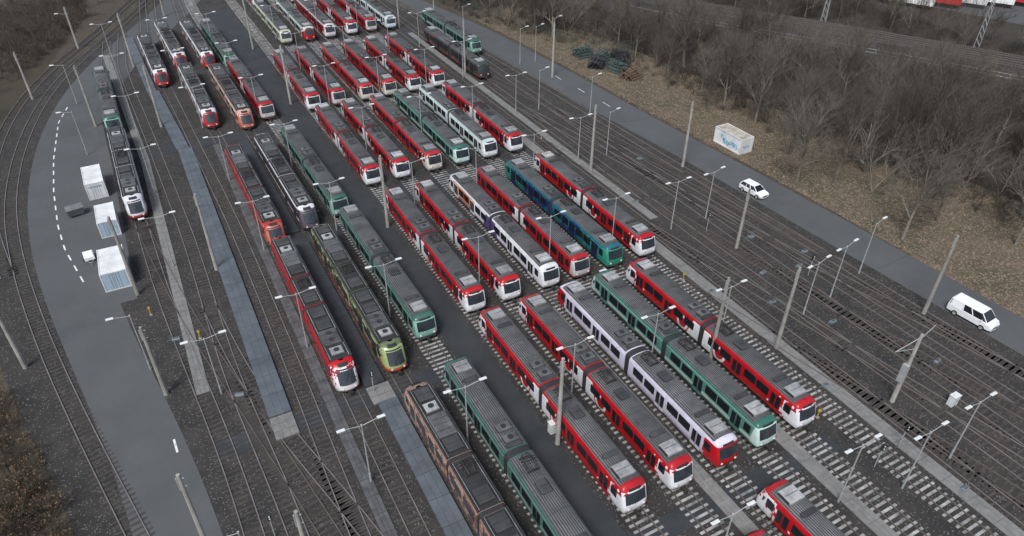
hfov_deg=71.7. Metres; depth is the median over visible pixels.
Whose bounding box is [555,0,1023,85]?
embankment
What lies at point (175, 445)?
road marking
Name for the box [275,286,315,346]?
street lamp
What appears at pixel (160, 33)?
street lamp
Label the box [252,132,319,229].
tram
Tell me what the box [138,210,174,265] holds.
street lamp
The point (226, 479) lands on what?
railway track
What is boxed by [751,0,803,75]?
tree
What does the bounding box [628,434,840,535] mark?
cross path
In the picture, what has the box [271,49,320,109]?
tram
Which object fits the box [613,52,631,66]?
material stack
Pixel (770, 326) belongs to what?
railway track
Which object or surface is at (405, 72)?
tram
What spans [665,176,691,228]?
street lamp
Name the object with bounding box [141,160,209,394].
walkway
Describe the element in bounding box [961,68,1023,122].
tree
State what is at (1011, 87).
tree
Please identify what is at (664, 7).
tree
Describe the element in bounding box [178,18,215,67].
tram
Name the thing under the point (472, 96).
street lamp
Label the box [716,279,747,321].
street lamp
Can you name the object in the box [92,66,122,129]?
tram
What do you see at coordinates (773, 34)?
tree
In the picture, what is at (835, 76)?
tree
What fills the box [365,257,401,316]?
street lamp
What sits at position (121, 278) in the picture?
door
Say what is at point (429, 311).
contact wire
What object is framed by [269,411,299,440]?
path slab
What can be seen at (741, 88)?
tree
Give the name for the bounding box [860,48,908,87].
tree
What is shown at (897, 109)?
tree
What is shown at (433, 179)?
cross path
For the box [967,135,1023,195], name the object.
tree
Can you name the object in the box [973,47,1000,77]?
tree
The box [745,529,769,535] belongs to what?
tram
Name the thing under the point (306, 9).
tram
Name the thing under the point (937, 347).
railway track
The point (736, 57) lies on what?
tree
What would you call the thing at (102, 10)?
ground
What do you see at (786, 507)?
tram
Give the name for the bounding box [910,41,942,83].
tree
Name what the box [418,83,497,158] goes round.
tram
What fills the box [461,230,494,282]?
street lamp
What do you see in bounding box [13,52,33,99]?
overhead line mast
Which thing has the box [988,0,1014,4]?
truck trailer
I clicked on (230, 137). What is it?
cross path
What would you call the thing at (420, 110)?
street lamp
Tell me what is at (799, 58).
tree
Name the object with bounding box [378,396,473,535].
service platform
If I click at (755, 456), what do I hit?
railway track
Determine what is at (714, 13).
railway track
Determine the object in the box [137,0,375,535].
railway track
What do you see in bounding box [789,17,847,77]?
tree
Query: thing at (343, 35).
street lamp
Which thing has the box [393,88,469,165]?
tram
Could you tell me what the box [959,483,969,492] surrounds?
point machine
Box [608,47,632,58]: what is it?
material stack
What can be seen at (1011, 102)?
tree
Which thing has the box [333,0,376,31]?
tram
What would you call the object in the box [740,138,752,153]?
door
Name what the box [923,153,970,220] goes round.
tree
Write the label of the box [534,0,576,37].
tree
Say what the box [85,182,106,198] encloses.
door
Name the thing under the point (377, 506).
walkway
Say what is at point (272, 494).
railway track
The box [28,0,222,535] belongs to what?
asphalt road
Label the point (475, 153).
street lamp
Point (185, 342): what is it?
street lamp
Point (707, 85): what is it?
tree
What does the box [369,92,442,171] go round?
tram
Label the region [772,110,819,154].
tree
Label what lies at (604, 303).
contact wire
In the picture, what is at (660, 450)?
tram
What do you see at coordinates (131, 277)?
overhead line mast
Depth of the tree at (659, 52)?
148.18 m
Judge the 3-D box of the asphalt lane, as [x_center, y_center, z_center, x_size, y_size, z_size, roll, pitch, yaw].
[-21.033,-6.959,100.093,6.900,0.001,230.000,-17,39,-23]
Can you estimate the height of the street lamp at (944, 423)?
7.740 m
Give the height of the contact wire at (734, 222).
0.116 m
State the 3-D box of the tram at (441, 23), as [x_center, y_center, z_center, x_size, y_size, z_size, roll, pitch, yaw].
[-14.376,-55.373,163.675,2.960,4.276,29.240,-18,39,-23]
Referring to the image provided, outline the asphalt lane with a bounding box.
[205,8,626,535]
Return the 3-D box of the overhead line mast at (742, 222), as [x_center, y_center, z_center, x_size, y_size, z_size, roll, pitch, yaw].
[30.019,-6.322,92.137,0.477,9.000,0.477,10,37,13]
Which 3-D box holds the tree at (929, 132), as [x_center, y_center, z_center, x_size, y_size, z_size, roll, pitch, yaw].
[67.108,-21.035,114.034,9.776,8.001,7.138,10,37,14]
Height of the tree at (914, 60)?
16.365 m
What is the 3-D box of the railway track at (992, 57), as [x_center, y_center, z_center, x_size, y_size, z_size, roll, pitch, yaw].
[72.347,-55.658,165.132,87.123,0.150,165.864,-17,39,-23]
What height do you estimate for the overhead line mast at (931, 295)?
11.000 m
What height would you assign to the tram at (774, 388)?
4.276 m
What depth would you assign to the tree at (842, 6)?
175.81 m
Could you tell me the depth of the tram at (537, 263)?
92.29 m
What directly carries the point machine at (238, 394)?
on the railway track at (272, 494)
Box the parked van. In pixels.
[946,292,999,331]
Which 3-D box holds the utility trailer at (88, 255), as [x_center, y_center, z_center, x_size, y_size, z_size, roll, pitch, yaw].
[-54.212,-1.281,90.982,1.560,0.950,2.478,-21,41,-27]
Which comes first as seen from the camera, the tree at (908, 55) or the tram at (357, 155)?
the tram at (357, 155)
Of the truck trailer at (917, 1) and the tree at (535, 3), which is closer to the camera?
the tree at (535, 3)
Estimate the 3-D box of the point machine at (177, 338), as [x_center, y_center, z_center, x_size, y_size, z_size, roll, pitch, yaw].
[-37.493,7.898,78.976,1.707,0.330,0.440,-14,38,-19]
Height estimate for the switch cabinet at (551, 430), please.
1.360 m
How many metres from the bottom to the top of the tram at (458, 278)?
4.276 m
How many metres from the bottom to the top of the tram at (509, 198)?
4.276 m
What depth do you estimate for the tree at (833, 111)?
116.88 m
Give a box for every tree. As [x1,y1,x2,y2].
[0,33,26,57]
[8,15,25,38]
[13,15,41,40]
[25,0,57,20]
[47,4,63,28]
[67,0,83,17]
[480,0,493,12]
[491,0,526,25]
[518,0,555,33]
[521,0,544,27]
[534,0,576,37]
[543,0,558,29]
[554,0,592,27]
[555,0,592,34]
[588,0,609,29]
[602,0,638,44]
[607,1,631,15]
[618,0,654,49]
[624,7,657,57]
[637,16,653,35]
[647,28,671,66]
[653,0,669,19]
[654,30,684,75]
[658,0,711,66]
[660,19,683,55]
[663,0,688,47]
[664,50,685,88]
[685,6,712,38]
[692,45,727,88]
[695,37,720,77]
[696,61,719,110]
[700,14,722,46]
[706,5,730,36]
[706,28,763,103]
[716,18,737,46]
[717,31,753,74]
[719,27,759,95]
[724,0,765,44]
[731,68,753,111]
[739,13,761,46]
[739,43,795,122]
[747,18,789,65]
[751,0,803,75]
[751,79,789,122]
[753,32,801,87]
[770,30,798,61]
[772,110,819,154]
[779,90,853,184]
[780,14,820,74]
[781,65,833,129]
[788,42,817,81]
[788,80,809,123]
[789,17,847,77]
[791,75,820,108]
[796,24,816,63]
[797,33,837,88]
[799,80,853,145]
[800,83,841,134]
[804,0,825,16]
[806,65,845,124]
[815,78,894,184]
[817,77,883,145]
[821,24,850,48]
[828,12,886,94]
[833,39,853,68]
[835,30,865,59]
[838,0,851,18]
[843,102,936,171]
[855,124,895,161]
[855,128,931,191]
[859,86,900,134]
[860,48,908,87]
[863,83,894,129]
[864,53,922,113]
[875,38,893,69]
[876,74,941,165]
[880,76,949,173]
[883,0,913,30]
[883,119,990,239]
[889,43,916,82]
[890,0,907,18]
[891,39,963,123]
[894,0,931,28]
[902,110,953,153]
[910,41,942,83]
[916,0,933,23]
[916,0,973,31]
[919,42,975,137]
[920,70,965,120]
[923,115,977,183]
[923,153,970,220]
[926,82,1012,194]
[932,36,998,103]
[933,35,956,76]
[935,60,992,98]
[936,123,1014,188]
[938,0,1008,45]
[957,66,994,117]
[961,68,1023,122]
[961,84,1004,137]
[967,54,1009,107]
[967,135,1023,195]
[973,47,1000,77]
[973,110,1006,154]
[987,2,1018,42]
[989,70,1023,143]
[993,65,1023,121]
[998,156,1023,245]
[1005,137,1023,215]
[1017,14,1023,55]
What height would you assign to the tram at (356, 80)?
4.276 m
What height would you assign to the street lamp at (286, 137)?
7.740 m
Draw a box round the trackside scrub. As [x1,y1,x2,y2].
[0,0,91,83]
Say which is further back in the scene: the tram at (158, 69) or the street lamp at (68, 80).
the tram at (158, 69)
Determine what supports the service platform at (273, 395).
on the ballast bed
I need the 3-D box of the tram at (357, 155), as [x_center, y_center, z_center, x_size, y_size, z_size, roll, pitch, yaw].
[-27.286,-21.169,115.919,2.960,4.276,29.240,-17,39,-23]
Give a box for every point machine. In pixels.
[169,336,183,341]
[233,391,246,396]
[820,382,830,387]
[827,319,836,323]
[933,357,940,363]
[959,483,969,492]
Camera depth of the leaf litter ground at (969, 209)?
109.51 m
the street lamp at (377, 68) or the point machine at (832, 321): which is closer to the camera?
the point machine at (832, 321)
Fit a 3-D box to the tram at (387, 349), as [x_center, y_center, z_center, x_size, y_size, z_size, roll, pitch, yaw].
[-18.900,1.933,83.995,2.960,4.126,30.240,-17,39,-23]
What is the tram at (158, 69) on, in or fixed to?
on the railway track at (312, 438)
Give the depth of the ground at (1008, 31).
160.01 m
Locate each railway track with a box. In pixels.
[0,0,134,278]
[0,0,155,535]
[99,41,269,535]
[115,33,315,535]
[128,216,347,535]
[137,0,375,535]
[152,0,435,535]
[171,0,478,535]
[184,0,541,532]
[198,301,383,535]
[226,0,668,535]
[246,0,733,535]
[268,0,782,535]
[287,0,864,535]
[309,0,930,535]
[332,0,997,535]
[376,0,1023,486]
[378,22,1023,529]
[386,0,1023,448]
[389,0,1023,383]
[459,65,850,268]
[522,108,1023,380]
[538,140,1023,422]
[551,110,1023,413]
[631,0,1023,68]
[648,223,1023,462]
[653,0,1023,63]
[666,269,1023,507]
[677,0,1023,59]
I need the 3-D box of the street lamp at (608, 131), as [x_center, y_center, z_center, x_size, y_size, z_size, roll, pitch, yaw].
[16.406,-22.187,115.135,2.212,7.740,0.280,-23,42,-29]
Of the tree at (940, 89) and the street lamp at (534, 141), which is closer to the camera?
the street lamp at (534, 141)
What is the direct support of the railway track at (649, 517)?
on the ballast bed
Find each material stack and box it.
[570,43,594,59]
[587,54,606,69]
[590,47,612,61]
[602,57,631,74]
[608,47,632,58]
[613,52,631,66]
[619,63,643,81]
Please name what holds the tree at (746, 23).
on the ground at (1008, 31)
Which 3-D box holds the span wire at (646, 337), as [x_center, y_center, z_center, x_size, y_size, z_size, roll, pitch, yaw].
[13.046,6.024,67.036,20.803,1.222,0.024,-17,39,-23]
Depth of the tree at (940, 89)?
124.65 m
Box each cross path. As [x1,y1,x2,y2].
[146,122,287,156]
[214,358,455,459]
[235,224,344,259]
[239,30,417,68]
[309,91,441,120]
[369,153,535,207]
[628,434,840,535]
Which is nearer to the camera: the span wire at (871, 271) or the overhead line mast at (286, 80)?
the span wire at (871, 271)
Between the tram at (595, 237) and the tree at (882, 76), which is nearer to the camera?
the tram at (595, 237)
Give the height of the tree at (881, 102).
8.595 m
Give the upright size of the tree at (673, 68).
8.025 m
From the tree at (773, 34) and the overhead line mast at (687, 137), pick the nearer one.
the overhead line mast at (687, 137)
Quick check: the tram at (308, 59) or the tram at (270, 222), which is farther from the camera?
the tram at (308, 59)
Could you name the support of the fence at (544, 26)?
on the leaf litter ground at (969, 209)
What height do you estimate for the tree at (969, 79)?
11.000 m
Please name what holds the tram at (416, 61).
on the railway track at (910, 486)
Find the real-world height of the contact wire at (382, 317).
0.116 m
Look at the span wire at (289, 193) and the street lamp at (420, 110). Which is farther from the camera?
the street lamp at (420, 110)
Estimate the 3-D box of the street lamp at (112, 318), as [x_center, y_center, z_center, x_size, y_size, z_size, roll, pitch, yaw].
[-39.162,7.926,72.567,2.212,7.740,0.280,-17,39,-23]
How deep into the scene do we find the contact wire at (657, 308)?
71.91 m
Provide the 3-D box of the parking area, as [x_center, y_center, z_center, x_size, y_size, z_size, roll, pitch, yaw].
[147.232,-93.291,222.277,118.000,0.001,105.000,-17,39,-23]
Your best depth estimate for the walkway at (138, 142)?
129.82 m
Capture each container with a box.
[63,202,83,217]
[80,164,108,200]
[94,201,121,238]
[96,244,131,292]
[713,123,753,154]
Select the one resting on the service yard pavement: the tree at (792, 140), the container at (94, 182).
the container at (94, 182)
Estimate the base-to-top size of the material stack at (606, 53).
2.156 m
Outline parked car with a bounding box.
[739,178,768,198]
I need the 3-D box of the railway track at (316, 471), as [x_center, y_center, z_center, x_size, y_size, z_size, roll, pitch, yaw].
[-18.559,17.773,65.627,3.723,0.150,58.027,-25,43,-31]
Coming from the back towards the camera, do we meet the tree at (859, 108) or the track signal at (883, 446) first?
the tree at (859, 108)
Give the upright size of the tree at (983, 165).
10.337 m
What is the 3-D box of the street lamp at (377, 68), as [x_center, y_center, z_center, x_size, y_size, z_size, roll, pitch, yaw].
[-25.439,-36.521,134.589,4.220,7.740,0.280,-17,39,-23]
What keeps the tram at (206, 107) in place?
on the railway track at (391, 496)
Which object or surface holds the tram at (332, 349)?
on the railway track at (391, 496)
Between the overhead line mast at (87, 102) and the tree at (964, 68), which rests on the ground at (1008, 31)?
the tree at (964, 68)
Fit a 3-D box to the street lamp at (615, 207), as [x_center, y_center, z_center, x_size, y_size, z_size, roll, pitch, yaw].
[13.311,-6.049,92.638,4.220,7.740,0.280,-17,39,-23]
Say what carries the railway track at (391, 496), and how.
on the ballast bed
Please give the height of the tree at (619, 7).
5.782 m
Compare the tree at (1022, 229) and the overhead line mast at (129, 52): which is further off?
the overhead line mast at (129, 52)
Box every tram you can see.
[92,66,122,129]
[106,126,147,220]
[136,32,169,86]
[153,19,187,67]
[176,62,219,128]
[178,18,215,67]
[200,18,235,67]
[206,63,254,129]
[222,143,285,245]
[226,56,275,120]
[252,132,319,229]
[254,0,292,44]
[268,234,358,394]
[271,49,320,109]
[275,0,315,40]
[280,124,348,215]
[294,0,335,37]
[294,45,345,104]
[308,223,407,374]
[314,102,380,186]
[315,0,357,34]
[319,42,373,100]
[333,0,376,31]
[338,204,436,341]
[340,38,396,95]
[340,98,410,179]
[353,0,395,28]
[363,35,421,91]
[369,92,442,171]
[384,32,444,87]
[385,187,485,314]
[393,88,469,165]
[401,382,525,535]
[415,180,521,302]
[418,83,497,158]
[421,7,481,54]
[424,26,489,78]
[442,79,522,152]
[443,357,592,535]
[449,171,559,289]
[477,165,590,279]
[478,306,646,516]
[505,158,623,268]
[518,293,693,493]
[534,151,655,258]
[557,281,737,470]
[590,270,776,450]
[625,258,815,431]
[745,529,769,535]
[755,479,845,535]
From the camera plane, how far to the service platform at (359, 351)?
81.80 m
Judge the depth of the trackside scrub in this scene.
163.61 m
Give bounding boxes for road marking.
[53,76,609,452]
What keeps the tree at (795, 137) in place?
on the leaf litter ground at (969, 209)
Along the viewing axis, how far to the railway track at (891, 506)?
66.78 m
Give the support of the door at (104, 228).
in the container at (103, 211)
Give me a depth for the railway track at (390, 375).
83.07 m
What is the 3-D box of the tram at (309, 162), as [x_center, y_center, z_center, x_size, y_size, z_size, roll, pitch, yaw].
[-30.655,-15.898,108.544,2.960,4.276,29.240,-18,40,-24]
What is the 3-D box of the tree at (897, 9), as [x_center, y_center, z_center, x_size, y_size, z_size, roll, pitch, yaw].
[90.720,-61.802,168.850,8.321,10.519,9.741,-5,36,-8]
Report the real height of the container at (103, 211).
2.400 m
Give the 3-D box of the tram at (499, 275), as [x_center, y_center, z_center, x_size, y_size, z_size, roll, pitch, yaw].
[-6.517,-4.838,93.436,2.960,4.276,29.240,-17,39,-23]
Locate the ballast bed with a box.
[0,0,1023,535]
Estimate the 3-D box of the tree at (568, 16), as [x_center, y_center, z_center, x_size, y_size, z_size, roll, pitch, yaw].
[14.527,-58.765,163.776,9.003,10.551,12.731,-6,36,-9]
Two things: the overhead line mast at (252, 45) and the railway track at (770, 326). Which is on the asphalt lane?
the overhead line mast at (252, 45)
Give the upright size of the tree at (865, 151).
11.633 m
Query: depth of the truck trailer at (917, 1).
186.20 m
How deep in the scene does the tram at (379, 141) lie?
114.11 m
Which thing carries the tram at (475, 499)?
on the railway track at (390, 375)
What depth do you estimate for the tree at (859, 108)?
103.14 m
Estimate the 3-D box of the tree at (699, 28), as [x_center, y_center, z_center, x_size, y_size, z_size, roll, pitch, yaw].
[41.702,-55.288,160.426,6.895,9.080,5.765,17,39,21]
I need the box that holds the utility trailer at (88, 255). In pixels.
[82,250,96,265]
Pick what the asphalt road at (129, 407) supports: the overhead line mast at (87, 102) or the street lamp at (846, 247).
the overhead line mast at (87, 102)
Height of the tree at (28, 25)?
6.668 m
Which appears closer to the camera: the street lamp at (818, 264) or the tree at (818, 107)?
the street lamp at (818, 264)
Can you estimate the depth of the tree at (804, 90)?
129.82 m
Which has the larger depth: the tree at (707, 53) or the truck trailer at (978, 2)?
the truck trailer at (978, 2)
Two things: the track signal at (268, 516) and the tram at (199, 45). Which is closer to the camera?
the track signal at (268, 516)
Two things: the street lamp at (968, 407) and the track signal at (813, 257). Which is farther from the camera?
the track signal at (813, 257)
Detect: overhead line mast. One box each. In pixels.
[0,317,27,368]
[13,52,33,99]
[63,7,78,48]
[73,65,97,126]
[107,216,139,295]
[117,13,134,66]
[138,326,168,395]
[142,65,162,126]
[159,0,164,16]
[175,473,205,535]
[193,193,217,270]
[242,0,253,48]
[279,45,291,103]
[293,510,304,535]
[378,155,389,227]
[396,0,399,27]
[462,19,465,72]
[551,22,554,76]
[555,357,565,444]
[589,105,596,170]
[681,101,693,166]
[709,277,729,359]
[735,188,750,248]
[774,266,801,348]
[889,325,935,402]
[921,235,958,314]
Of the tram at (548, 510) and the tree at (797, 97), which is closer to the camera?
the tram at (548, 510)
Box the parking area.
[933,2,1023,24]
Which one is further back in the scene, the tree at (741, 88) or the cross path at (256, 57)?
the cross path at (256, 57)
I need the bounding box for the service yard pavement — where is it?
[95,124,137,302]
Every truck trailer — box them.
[883,0,935,6]
[935,0,962,5]
[962,0,987,5]
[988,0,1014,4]
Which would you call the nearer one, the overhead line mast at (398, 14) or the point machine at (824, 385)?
the point machine at (824, 385)
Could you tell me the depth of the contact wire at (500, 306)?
71.86 m
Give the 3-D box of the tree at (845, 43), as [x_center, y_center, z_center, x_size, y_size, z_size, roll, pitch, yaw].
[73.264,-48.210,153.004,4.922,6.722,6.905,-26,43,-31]
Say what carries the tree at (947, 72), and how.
on the ground at (1008, 31)
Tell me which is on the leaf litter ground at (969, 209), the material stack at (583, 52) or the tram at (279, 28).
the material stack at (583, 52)
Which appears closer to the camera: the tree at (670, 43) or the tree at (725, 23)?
the tree at (670, 43)
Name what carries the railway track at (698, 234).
on the ballast bed
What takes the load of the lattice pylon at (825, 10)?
on the ground at (1008, 31)
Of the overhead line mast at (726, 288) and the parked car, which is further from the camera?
the parked car
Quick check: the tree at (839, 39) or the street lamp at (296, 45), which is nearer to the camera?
the street lamp at (296, 45)
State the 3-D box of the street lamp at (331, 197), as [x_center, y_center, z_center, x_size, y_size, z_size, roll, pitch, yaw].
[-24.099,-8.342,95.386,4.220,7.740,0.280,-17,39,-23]
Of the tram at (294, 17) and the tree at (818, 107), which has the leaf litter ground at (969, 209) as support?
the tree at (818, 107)
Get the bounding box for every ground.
[0,0,1019,535]
[0,15,86,535]
[463,5,1023,317]
[514,0,1023,201]
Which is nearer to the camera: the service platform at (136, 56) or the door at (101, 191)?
the door at (101, 191)
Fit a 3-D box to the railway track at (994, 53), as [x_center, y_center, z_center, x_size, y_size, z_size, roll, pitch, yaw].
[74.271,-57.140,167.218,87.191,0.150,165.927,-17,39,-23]
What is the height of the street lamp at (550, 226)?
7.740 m
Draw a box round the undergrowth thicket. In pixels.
[432,0,1023,221]
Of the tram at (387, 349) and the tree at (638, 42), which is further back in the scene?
the tree at (638, 42)
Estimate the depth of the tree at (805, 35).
149.41 m
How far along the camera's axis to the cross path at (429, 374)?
70.75 m
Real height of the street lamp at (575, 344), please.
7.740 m
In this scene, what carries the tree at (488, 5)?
on the leaf litter ground at (969, 209)
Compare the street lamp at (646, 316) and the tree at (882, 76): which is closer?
the street lamp at (646, 316)
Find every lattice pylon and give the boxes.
[820,0,830,20]
[973,0,995,46]
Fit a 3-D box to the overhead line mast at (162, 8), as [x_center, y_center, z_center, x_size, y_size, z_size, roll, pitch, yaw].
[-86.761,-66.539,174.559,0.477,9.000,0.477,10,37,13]
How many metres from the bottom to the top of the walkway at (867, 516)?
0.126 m
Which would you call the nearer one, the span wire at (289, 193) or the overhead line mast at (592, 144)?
the span wire at (289, 193)
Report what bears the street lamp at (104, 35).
on the asphalt road at (129, 407)
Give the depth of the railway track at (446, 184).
74.45 m
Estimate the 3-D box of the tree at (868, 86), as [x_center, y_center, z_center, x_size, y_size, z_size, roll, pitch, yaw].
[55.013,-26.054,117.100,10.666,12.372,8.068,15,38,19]
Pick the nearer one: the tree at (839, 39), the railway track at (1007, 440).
the railway track at (1007, 440)
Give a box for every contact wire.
[180,2,514,535]
[206,6,585,535]
[253,11,687,531]
[281,13,761,530]
[294,1,842,535]
[321,6,905,531]
[339,1,982,533]
[364,2,1020,505]
[414,6,1023,417]
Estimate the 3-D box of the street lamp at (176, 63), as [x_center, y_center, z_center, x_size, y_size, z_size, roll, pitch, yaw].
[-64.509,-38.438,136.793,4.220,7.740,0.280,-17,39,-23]
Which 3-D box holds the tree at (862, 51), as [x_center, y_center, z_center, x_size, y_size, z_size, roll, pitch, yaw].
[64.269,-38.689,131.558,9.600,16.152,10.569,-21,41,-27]
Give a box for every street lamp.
[49,65,77,103]
[56,111,87,154]
[89,21,111,57]
[99,52,124,93]
[105,315,151,369]
[111,92,138,136]
[124,143,155,193]
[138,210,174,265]
[145,17,166,54]
[160,47,183,86]
[178,83,204,127]
[180,329,225,393]
[203,132,232,180]
[235,195,269,249]
[238,74,262,117]
[270,119,297,167]
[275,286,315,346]
[284,30,304,68]
[312,62,334,104]
[313,177,344,229]
[332,23,351,57]
[336,413,385,481]
[348,103,373,149]
[365,54,386,92]
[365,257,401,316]
[397,157,425,203]
[407,92,430,132]
[408,10,425,46]
[414,46,434,83]
[443,376,486,442]
[452,38,470,77]
[461,82,483,115]
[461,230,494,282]
[462,143,488,182]
[505,72,526,113]
[522,130,546,168]
[536,210,565,254]
[538,66,548,109]
[556,335,594,392]
[569,113,591,159]
[589,73,601,116]
[602,192,630,234]
[606,107,619,154]
[641,305,675,351]
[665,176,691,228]
[704,166,725,218]
[710,500,755,535]
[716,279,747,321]
[802,254,831,313]
[829,238,858,296]
[837,433,882,501]
[858,216,887,273]
[901,420,949,488]
[948,391,997,458]
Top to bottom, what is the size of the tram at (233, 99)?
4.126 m
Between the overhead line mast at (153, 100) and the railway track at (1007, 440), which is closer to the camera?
the railway track at (1007, 440)
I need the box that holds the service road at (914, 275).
[388,0,1023,355]
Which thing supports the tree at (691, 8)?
on the ground at (1008, 31)
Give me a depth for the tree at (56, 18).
165.20 m
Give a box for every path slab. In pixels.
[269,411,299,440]
[366,381,395,404]
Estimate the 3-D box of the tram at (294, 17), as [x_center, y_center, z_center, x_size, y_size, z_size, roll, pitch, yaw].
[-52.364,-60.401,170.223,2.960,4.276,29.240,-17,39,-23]
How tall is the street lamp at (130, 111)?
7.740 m
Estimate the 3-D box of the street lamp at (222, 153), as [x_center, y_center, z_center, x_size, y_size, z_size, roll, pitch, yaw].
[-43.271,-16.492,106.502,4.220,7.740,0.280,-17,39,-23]
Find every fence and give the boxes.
[460,0,637,55]
[634,6,1016,77]
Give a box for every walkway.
[103,55,148,160]
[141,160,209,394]
[213,144,397,535]
[408,32,657,219]
[521,133,1023,535]
[553,307,758,535]
[775,424,898,535]
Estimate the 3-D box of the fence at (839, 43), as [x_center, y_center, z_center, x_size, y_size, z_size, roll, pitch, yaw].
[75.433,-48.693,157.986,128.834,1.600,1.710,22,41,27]
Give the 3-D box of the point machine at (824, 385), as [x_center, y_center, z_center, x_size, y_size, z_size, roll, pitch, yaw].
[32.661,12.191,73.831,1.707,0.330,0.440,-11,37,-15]
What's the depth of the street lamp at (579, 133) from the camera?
112.30 m
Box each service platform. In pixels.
[126,37,156,93]
[148,90,188,149]
[178,146,291,418]
[237,139,299,234]
[295,241,384,388]
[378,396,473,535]
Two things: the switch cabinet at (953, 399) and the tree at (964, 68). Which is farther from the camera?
the tree at (964, 68)
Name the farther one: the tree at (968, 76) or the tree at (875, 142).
the tree at (968, 76)
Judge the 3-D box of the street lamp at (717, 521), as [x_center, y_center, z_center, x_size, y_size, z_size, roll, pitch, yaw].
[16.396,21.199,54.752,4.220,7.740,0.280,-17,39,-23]
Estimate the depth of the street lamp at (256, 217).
90.07 m
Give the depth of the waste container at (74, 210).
99.38 m
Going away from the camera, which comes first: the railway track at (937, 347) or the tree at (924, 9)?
the railway track at (937, 347)
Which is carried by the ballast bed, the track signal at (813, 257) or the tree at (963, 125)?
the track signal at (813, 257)
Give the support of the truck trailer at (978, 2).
on the parking area
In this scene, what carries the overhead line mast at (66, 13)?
on the ground at (102, 10)
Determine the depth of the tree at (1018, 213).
101.42 m
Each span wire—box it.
[210,166,375,204]
[389,115,595,162]
[565,295,734,360]
[810,240,933,287]
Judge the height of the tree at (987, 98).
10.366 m
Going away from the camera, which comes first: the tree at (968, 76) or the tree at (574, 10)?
the tree at (968, 76)
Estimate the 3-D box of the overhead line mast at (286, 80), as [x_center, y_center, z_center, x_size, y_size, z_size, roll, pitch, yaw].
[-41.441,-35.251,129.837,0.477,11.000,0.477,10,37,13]
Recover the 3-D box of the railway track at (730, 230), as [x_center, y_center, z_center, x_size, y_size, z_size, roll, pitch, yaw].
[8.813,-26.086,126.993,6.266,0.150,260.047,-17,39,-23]
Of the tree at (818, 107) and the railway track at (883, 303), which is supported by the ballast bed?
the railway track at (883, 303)
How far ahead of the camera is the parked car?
105.58 m
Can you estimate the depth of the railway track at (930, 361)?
86.55 m
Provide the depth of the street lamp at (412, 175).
98.91 m
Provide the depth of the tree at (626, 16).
154.47 m
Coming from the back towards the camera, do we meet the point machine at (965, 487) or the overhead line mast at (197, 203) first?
the overhead line mast at (197, 203)
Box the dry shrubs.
[0,382,75,535]
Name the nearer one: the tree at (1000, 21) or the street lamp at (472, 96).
the street lamp at (472, 96)
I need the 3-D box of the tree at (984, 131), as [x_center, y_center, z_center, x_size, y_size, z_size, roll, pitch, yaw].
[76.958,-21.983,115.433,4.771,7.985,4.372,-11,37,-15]
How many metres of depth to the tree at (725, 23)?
157.59 m
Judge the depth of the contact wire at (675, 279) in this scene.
71.97 m
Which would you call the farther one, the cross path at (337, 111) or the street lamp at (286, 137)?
the cross path at (337, 111)
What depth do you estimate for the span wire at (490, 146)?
100.27 m
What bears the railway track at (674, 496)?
on the ballast bed
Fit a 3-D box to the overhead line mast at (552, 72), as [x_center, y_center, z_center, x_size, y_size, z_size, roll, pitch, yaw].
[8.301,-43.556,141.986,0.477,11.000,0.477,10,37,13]
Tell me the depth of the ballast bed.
78.00 m
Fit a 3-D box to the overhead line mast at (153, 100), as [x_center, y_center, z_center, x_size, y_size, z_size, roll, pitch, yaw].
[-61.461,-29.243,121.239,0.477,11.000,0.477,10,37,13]
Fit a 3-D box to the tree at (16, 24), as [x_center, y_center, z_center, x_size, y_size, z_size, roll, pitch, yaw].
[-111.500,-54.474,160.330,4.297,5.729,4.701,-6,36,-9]
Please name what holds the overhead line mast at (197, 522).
on the asphalt road at (129, 407)
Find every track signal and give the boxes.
[266,513,275,535]
[369,370,373,390]
[808,254,815,274]
[874,443,886,466]
[897,424,910,447]
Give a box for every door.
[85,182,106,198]
[98,220,119,236]
[101,270,129,290]
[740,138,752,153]
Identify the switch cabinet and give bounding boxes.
[547,420,555,434]
[946,391,961,407]

